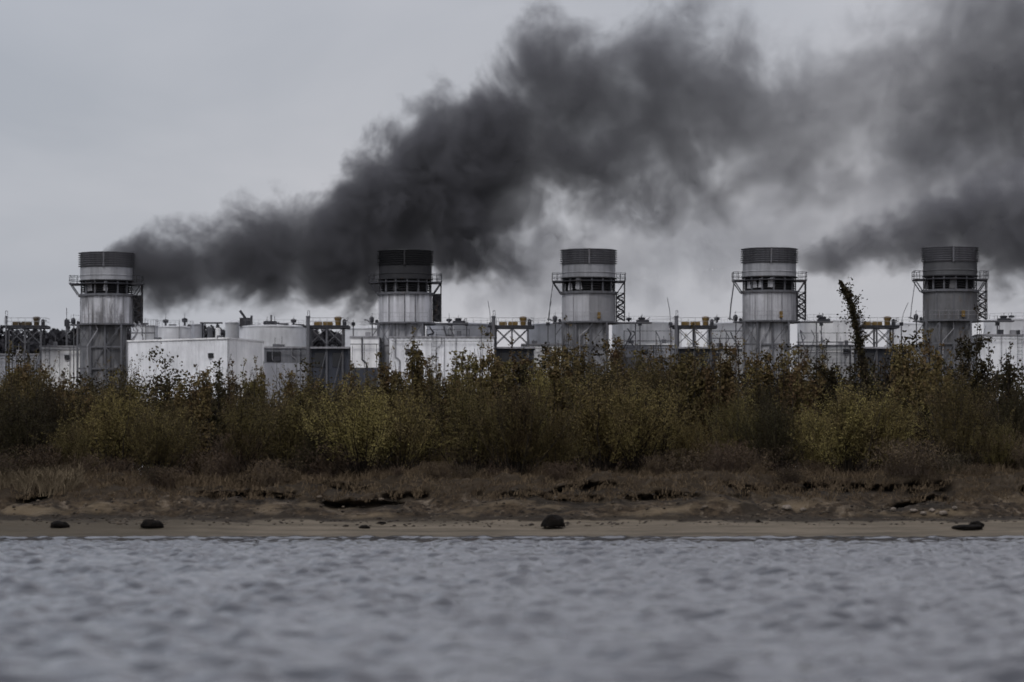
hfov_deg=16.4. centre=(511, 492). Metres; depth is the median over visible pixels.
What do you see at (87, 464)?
bramble
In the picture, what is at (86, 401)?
sapling
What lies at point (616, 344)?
sapling
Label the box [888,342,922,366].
building
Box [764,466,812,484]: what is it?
bramble
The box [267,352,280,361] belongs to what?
window
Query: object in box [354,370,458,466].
olive shrub
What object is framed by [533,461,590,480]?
bramble
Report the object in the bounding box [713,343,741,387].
building
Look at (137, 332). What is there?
pipe rack
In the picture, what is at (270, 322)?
roof unit
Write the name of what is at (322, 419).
olive shrub
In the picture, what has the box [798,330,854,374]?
pipe rack
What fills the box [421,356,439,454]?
sapling
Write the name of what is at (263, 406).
olive shrub
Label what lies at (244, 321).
roof crane
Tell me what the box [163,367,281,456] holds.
olive shrub
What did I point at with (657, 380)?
olive shrub
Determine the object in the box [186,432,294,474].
bramble
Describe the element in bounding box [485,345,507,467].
sapling
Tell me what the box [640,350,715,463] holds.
dark bush
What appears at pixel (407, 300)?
exhaust stack
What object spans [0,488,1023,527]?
bank debris
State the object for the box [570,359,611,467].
sapling
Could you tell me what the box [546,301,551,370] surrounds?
thin pole
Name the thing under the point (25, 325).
equipment platform
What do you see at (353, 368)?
sapling
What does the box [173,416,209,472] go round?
olive shrub
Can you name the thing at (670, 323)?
thin pole
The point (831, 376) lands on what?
sapling
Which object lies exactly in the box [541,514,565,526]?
rock
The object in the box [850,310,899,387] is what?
equipment platform
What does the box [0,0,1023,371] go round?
sky
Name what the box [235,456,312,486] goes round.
bramble
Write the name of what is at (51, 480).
pale grass
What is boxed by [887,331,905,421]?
sapling
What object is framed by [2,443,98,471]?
bramble
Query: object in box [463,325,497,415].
sapling
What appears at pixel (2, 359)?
building
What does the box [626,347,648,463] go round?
sapling
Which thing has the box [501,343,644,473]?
olive shrub
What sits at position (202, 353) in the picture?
corrugated shed
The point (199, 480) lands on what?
dry grass
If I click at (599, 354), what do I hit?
dark bush
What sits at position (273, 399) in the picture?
dark bush
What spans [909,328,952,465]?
sapling
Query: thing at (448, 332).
dome vessel
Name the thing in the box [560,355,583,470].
sapling
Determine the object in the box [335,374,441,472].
olive shrub
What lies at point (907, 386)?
sapling
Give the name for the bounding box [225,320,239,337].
storage tank
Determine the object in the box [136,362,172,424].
dead shoot
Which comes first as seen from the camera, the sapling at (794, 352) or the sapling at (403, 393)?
the sapling at (403, 393)
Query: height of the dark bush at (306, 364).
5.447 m
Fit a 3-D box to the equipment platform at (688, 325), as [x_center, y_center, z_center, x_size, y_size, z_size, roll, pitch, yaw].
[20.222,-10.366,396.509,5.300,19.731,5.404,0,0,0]
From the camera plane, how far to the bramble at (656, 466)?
129.15 m
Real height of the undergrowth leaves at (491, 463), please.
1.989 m
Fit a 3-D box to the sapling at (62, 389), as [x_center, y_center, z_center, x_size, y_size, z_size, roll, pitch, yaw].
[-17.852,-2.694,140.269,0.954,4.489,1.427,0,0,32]
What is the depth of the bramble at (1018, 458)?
128.56 m
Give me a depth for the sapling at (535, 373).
144.24 m
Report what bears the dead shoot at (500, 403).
on the ground at (857, 514)
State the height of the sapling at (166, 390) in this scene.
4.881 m
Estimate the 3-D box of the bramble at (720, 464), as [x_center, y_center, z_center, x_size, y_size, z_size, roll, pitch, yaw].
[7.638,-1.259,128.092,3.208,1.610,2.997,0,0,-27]
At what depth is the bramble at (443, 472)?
127.73 m
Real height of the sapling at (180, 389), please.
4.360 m
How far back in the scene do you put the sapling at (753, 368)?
145.44 m
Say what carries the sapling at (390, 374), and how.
on the ground at (857, 514)
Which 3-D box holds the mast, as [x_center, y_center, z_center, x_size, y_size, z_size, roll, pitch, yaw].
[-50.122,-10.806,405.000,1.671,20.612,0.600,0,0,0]
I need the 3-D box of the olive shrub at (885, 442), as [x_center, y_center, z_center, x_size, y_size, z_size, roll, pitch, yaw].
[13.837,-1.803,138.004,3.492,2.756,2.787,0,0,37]
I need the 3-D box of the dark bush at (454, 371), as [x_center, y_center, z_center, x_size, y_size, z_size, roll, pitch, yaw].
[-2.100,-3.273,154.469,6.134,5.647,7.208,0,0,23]
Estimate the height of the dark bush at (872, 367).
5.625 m
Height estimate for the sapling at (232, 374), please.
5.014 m
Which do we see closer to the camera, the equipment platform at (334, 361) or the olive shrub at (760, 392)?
the olive shrub at (760, 392)
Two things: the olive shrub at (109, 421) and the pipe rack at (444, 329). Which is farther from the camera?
the pipe rack at (444, 329)
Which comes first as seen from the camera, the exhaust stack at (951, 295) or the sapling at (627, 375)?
the sapling at (627, 375)
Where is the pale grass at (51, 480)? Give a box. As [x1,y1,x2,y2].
[0,458,87,497]
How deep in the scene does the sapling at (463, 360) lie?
143.61 m
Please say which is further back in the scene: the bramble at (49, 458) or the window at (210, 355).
the window at (210, 355)
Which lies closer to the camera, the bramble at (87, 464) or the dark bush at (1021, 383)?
the bramble at (87, 464)
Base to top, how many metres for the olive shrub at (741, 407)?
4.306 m
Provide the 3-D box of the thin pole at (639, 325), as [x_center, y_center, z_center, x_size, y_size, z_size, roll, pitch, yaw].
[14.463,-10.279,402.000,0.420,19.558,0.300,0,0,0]
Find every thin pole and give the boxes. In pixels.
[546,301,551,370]
[638,324,641,363]
[667,298,672,354]
[899,303,907,342]
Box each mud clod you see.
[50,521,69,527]
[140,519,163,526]
[952,524,982,528]
[969,521,984,526]
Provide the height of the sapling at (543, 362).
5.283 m
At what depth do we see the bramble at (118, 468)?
129.90 m
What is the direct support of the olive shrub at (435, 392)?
on the ground at (857, 514)
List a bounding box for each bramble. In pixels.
[0,448,53,477]
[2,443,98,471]
[53,452,109,474]
[93,456,137,473]
[134,464,177,486]
[141,466,196,489]
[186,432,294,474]
[186,450,245,479]
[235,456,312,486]
[261,447,343,478]
[287,440,371,477]
[417,460,459,478]
[449,462,484,478]
[515,464,552,474]
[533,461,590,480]
[615,469,636,475]
[632,455,676,475]
[652,448,729,473]
[683,438,774,472]
[711,445,794,471]
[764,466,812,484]
[802,459,843,474]
[856,437,958,476]
[918,451,988,474]
[959,430,1023,469]
[981,437,1023,470]
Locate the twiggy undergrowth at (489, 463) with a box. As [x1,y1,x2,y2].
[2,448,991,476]
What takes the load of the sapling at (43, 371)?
on the ground at (857, 514)
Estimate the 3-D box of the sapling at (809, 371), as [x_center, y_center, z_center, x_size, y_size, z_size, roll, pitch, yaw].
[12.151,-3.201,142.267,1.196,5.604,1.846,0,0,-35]
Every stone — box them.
[782,505,791,508]
[939,511,947,514]
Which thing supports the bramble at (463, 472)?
on the ground at (857, 514)
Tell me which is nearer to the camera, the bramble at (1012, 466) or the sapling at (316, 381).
the bramble at (1012, 466)
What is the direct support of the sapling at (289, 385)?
on the ground at (857, 514)
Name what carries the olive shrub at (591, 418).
on the ground at (857, 514)
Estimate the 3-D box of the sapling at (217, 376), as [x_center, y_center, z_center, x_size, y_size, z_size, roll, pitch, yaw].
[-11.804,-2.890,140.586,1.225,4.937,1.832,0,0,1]
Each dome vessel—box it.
[215,326,220,337]
[447,325,453,334]
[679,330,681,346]
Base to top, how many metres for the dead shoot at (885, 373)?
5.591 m
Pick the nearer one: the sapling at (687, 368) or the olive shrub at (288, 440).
the olive shrub at (288, 440)
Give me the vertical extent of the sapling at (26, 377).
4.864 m
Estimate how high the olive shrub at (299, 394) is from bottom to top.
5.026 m
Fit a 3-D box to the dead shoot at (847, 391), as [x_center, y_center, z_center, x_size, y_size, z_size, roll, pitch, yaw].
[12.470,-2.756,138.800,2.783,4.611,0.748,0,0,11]
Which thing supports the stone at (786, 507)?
on the ground at (857, 514)
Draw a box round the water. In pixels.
[0,535,1023,681]
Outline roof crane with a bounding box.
[239,310,260,325]
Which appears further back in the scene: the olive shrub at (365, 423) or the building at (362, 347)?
the building at (362, 347)
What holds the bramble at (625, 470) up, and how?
on the ground at (857, 514)
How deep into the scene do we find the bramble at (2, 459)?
127.74 m
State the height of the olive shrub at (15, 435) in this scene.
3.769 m
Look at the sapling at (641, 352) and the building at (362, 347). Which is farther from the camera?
the building at (362, 347)
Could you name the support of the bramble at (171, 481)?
on the ground at (857, 514)
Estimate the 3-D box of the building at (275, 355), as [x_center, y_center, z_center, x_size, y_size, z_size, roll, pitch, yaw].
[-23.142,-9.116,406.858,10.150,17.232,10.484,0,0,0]
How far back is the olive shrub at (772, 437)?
130.00 m
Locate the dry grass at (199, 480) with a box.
[1,460,1023,506]
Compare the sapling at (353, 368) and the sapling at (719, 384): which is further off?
the sapling at (353, 368)
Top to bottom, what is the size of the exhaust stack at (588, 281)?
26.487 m
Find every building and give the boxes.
[0,350,39,389]
[39,336,79,403]
[264,343,350,406]
[350,332,380,396]
[521,340,561,371]
[617,340,674,461]
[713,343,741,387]
[791,336,864,466]
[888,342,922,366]
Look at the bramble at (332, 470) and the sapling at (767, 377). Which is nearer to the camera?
the bramble at (332, 470)
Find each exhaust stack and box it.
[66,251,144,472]
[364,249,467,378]
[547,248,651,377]
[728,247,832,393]
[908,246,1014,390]
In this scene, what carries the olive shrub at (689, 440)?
on the ground at (857, 514)
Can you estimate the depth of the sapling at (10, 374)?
143.12 m
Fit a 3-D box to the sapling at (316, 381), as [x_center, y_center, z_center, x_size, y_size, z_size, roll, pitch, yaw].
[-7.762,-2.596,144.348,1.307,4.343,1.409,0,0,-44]
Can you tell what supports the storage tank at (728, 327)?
on the ground at (857, 514)
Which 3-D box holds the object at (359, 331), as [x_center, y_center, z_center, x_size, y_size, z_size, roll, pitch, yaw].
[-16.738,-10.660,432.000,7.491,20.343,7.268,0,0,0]
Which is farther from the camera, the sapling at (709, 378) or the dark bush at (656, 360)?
the dark bush at (656, 360)
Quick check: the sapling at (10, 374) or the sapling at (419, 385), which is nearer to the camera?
the sapling at (419, 385)
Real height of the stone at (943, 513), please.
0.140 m
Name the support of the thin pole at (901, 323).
on the ground at (857, 514)
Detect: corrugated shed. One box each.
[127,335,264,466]
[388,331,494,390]
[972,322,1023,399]
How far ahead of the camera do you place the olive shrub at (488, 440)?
141.12 m
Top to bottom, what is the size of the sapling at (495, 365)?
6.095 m
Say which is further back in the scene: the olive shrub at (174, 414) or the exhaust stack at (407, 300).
the exhaust stack at (407, 300)
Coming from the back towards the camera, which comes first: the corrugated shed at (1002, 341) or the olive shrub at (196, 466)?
the corrugated shed at (1002, 341)
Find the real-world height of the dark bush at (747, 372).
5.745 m
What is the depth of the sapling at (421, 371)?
144.12 m
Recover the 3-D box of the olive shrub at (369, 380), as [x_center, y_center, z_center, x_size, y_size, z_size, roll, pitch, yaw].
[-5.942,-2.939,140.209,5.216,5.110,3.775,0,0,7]
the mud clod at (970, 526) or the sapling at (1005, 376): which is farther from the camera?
the sapling at (1005, 376)
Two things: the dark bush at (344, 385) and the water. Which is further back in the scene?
the dark bush at (344, 385)
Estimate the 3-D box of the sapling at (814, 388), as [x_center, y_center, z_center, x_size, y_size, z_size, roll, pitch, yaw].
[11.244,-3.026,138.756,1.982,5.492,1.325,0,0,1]
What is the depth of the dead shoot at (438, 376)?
138.45 m
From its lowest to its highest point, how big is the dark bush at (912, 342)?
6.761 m
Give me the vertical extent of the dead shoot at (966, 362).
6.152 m
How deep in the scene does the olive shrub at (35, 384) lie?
141.91 m
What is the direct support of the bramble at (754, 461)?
on the ground at (857, 514)
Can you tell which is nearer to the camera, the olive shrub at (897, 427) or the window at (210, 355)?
the olive shrub at (897, 427)
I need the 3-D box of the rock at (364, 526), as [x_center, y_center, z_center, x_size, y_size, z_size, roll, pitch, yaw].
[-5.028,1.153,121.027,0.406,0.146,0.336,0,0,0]
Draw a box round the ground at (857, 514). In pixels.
[0,469,1023,536]
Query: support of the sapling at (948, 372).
on the ground at (857, 514)
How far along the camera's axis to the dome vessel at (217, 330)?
403.77 m
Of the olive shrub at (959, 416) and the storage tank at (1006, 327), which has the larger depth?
the storage tank at (1006, 327)
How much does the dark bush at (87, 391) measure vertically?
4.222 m
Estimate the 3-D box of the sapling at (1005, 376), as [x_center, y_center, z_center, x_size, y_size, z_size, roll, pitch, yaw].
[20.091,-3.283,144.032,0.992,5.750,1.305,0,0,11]
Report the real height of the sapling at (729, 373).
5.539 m
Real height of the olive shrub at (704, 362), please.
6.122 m
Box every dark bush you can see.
[0,342,65,407]
[0,359,97,446]
[51,364,126,411]
[61,385,175,473]
[100,346,216,467]
[225,386,285,462]
[272,354,334,445]
[328,374,365,397]
[429,353,477,468]
[580,335,669,469]
[588,351,674,469]
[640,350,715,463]
[732,343,862,465]
[736,347,774,409]
[800,356,892,463]
[804,355,960,459]
[851,325,954,466]
[891,350,993,400]
[914,359,1023,453]
[940,362,1023,423]
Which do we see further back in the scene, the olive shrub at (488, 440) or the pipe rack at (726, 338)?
the pipe rack at (726, 338)
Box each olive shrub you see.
[0,346,109,449]
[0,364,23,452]
[0,364,86,464]
[0,384,99,467]
[31,368,203,473]
[46,418,113,467]
[49,384,130,470]
[57,343,162,468]
[118,383,213,472]
[120,403,210,474]
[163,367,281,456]
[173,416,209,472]
[179,449,212,475]
[201,377,297,473]
[217,382,298,469]
[222,389,351,475]
[251,360,348,469]
[285,364,465,477]
[289,421,335,473]
[292,370,359,466]
[303,353,397,469]
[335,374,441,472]
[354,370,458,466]
[356,355,501,469]
[410,359,551,473]
[424,449,457,467]
[454,389,507,474]
[459,370,588,476]
[485,347,595,469]
[497,355,699,472]
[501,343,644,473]
[512,405,605,474]
[541,332,683,473]
[597,366,695,473]
[621,344,705,468]
[644,329,757,461]
[661,412,741,471]
[692,377,801,471]
[699,378,766,462]
[718,390,827,472]
[741,364,787,466]
[775,367,947,473]
[786,399,858,469]
[786,441,808,469]
[827,378,927,472]
[848,419,920,469]
[867,384,921,462]
[878,378,984,465]
[911,351,1023,473]
[944,373,1023,456]
[948,419,989,467]
[953,415,1023,470]
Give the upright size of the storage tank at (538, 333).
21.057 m
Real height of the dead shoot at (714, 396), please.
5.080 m
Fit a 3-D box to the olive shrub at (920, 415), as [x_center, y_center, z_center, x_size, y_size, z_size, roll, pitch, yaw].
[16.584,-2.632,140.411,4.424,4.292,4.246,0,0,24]
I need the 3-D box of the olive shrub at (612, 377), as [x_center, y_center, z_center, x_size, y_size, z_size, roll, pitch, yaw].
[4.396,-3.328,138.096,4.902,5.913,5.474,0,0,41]
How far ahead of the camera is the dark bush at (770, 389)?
148.93 m
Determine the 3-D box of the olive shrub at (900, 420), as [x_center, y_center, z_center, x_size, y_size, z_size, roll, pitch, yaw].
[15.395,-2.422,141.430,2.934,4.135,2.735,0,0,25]
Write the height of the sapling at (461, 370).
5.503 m
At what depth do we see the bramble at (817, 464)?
129.72 m
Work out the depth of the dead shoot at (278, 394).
140.57 m
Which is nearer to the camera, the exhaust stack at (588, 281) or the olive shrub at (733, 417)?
the olive shrub at (733, 417)
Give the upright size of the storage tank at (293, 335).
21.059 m
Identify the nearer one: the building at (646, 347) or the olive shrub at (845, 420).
the olive shrub at (845, 420)
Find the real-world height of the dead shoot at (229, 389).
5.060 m
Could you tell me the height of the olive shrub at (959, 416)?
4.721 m
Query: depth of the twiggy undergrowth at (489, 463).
134.17 m
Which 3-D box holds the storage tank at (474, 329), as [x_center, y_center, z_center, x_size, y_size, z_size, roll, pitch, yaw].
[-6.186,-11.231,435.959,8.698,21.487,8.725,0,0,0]
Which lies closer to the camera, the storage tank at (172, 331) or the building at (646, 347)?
the building at (646, 347)
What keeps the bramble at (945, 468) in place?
on the ground at (857, 514)
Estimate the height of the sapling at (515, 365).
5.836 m
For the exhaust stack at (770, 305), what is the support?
on the ground at (857, 514)
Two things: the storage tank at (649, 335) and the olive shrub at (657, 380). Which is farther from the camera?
the storage tank at (649, 335)
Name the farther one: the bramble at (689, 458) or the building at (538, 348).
the building at (538, 348)
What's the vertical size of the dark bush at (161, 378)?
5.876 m
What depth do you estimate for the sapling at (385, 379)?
140.32 m
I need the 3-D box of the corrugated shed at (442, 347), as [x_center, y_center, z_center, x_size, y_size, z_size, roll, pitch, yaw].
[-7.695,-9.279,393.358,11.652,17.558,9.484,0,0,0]
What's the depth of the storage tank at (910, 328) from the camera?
424.76 m
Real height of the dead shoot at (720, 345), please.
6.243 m
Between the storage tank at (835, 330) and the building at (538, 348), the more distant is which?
the storage tank at (835, 330)
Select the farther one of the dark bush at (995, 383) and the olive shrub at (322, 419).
the dark bush at (995, 383)
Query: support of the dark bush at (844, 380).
on the ground at (857, 514)
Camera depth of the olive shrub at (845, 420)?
130.81 m
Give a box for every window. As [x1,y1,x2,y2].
[208,353,213,357]
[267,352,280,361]
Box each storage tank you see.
[131,317,158,339]
[157,318,192,338]
[191,324,204,337]
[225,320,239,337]
[238,318,305,346]
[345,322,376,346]
[427,313,496,335]
[527,318,561,377]
[612,316,674,361]
[707,317,741,348]
[797,313,864,346]
[887,317,922,346]
[984,313,1023,333]
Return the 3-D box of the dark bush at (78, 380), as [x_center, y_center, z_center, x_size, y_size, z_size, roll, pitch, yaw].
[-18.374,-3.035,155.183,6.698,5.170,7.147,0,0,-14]
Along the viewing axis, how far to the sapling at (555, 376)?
138.97 m
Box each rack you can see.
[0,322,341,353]
[126,322,154,346]
[200,322,222,337]
[426,326,469,335]
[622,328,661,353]
[712,329,741,358]
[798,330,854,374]
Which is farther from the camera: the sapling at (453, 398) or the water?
the sapling at (453, 398)
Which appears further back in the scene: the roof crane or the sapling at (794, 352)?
the roof crane
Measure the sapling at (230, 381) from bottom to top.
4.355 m
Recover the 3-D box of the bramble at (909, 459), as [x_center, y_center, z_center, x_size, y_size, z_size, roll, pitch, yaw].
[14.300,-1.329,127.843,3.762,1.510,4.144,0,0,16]
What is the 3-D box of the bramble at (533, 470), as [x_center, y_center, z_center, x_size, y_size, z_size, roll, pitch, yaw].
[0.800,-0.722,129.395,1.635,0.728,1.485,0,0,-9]
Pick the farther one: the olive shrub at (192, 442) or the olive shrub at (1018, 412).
the olive shrub at (192, 442)
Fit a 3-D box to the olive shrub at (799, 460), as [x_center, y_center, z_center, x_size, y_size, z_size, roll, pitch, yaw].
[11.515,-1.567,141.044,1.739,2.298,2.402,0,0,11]
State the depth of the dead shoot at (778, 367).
138.60 m
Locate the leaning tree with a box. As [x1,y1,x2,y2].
[836,277,885,406]
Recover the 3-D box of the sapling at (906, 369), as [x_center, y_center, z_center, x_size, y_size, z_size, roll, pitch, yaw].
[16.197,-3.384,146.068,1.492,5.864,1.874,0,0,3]
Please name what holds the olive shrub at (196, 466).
on the ground at (857, 514)
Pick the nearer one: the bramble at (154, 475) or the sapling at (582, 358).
the bramble at (154, 475)
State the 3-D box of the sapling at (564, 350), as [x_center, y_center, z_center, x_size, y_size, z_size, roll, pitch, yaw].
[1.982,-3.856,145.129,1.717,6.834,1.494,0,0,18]
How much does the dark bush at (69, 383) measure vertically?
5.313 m
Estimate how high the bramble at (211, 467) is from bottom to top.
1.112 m
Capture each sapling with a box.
[5,340,23,462]
[10,361,33,426]
[29,370,55,422]
[43,368,76,470]
[62,378,97,467]
[99,369,139,465]
[149,361,174,467]
[170,370,187,469]
[180,378,199,469]
[188,369,216,457]
[189,364,215,474]
[197,358,228,457]
[220,373,237,451]
[227,360,249,395]
[238,358,260,433]
[253,356,270,426]
[271,370,298,452]
[302,376,329,442]
[335,360,372,403]
[369,362,394,466]
[374,352,401,466]
[382,346,406,390]
[392,369,427,466]
[401,325,430,466]
[417,348,437,465]
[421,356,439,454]
[434,363,461,467]
[447,347,474,467]
[456,355,485,461]
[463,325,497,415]
[474,332,503,475]
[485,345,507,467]
[500,359,522,470]
[507,337,535,397]
[512,342,567,465]
[517,355,543,470]
[533,350,569,419]
[541,315,579,388]
[545,348,579,455]
[560,332,590,469]
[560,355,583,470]
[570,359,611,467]
[595,336,625,468]
[595,348,636,409]
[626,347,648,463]
[637,356,665,456]
[664,345,698,470]
[665,323,705,441]
[698,340,722,466]
[710,343,728,448]
[712,343,746,444]
[741,339,767,418]
[755,350,790,465]
[774,344,812,470]
[775,345,825,469]
[796,344,830,440]
[809,338,842,469]
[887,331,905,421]
[889,339,918,420]
[896,343,933,458]
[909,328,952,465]
[933,351,955,454]
[950,305,995,460]
[996,342,1019,421]
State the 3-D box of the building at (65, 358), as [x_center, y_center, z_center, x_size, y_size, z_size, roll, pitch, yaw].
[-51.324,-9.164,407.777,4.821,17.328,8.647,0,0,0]
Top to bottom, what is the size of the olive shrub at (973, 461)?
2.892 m
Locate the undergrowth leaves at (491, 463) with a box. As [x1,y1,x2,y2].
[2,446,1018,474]
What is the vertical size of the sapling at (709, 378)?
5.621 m
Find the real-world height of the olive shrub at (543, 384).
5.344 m
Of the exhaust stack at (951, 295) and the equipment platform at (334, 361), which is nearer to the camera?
the exhaust stack at (951, 295)
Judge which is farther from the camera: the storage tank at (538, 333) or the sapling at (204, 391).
the storage tank at (538, 333)
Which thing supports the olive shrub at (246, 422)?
on the ground at (857, 514)
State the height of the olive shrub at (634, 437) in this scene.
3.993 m
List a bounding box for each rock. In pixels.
[358,525,369,528]
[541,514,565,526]
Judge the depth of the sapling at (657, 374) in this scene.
143.04 m
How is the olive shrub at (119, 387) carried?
on the ground at (857, 514)
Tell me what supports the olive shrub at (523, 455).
on the ground at (857, 514)
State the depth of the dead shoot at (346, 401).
138.25 m
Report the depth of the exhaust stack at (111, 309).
397.55 m
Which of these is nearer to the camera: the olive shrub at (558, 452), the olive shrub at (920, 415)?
the olive shrub at (558, 452)
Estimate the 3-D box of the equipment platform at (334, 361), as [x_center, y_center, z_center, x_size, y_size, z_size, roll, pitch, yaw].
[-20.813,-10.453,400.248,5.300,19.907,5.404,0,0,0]
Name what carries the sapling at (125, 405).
on the ground at (857, 514)
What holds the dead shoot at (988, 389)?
on the ground at (857, 514)
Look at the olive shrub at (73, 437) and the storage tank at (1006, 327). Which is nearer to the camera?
the olive shrub at (73, 437)
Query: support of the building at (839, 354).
on the ground at (857, 514)
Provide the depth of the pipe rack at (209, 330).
407.92 m
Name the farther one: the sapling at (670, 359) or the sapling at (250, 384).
the sapling at (250, 384)
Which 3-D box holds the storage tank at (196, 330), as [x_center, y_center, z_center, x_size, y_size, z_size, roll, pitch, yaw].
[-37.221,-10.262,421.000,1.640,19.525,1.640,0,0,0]
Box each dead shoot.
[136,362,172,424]
[221,356,241,462]
[265,366,293,466]
[326,374,361,455]
[424,372,452,455]
[487,371,513,471]
[686,353,729,468]
[708,327,734,388]
[727,333,756,468]
[763,339,790,466]
[800,366,866,458]
[870,338,901,430]
[943,327,988,411]
[987,370,1022,429]
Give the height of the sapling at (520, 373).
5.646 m
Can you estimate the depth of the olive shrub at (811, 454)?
130.19 m
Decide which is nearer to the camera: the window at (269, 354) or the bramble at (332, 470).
the bramble at (332, 470)
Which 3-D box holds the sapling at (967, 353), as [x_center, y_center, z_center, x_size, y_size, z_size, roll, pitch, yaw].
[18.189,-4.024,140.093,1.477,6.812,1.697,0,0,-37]
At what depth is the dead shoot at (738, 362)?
136.43 m
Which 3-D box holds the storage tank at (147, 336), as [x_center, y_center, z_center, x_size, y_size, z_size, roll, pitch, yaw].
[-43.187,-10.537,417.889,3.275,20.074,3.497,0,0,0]
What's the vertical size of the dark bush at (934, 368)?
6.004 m
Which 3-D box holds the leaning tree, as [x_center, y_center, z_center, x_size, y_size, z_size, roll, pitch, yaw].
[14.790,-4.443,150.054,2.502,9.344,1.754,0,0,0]
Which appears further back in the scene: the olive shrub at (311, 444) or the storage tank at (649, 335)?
the storage tank at (649, 335)
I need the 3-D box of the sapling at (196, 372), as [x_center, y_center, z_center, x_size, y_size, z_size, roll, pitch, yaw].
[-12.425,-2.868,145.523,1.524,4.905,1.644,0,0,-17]
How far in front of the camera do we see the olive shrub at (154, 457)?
130.63 m
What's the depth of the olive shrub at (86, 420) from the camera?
138.56 m
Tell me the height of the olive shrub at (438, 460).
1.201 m
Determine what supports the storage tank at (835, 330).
on the ground at (857, 514)
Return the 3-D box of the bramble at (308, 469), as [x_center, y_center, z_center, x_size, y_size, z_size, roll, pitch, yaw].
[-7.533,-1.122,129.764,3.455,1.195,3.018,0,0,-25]
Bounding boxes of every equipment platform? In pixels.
[0,311,50,378]
[302,311,350,396]
[488,316,534,392]
[669,310,717,386]
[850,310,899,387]
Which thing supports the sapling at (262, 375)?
on the ground at (857, 514)
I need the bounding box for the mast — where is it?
[64,308,75,345]
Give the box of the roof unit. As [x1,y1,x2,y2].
[263,315,288,324]
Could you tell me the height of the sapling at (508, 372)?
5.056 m
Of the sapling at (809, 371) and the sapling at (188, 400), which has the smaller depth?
the sapling at (809, 371)
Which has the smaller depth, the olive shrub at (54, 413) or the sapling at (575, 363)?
the olive shrub at (54, 413)
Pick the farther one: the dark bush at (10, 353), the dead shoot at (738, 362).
the dark bush at (10, 353)
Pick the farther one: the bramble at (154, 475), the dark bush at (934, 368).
the dark bush at (934, 368)
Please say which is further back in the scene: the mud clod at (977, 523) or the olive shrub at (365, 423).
the olive shrub at (365, 423)
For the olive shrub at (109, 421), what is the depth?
131.25 m
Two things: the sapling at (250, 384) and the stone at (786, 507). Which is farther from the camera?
the sapling at (250, 384)
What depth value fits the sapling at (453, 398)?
138.62 m
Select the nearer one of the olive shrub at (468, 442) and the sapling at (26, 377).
the olive shrub at (468, 442)
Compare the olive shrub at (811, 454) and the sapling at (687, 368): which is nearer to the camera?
the olive shrub at (811, 454)
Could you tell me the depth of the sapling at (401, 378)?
145.38 m

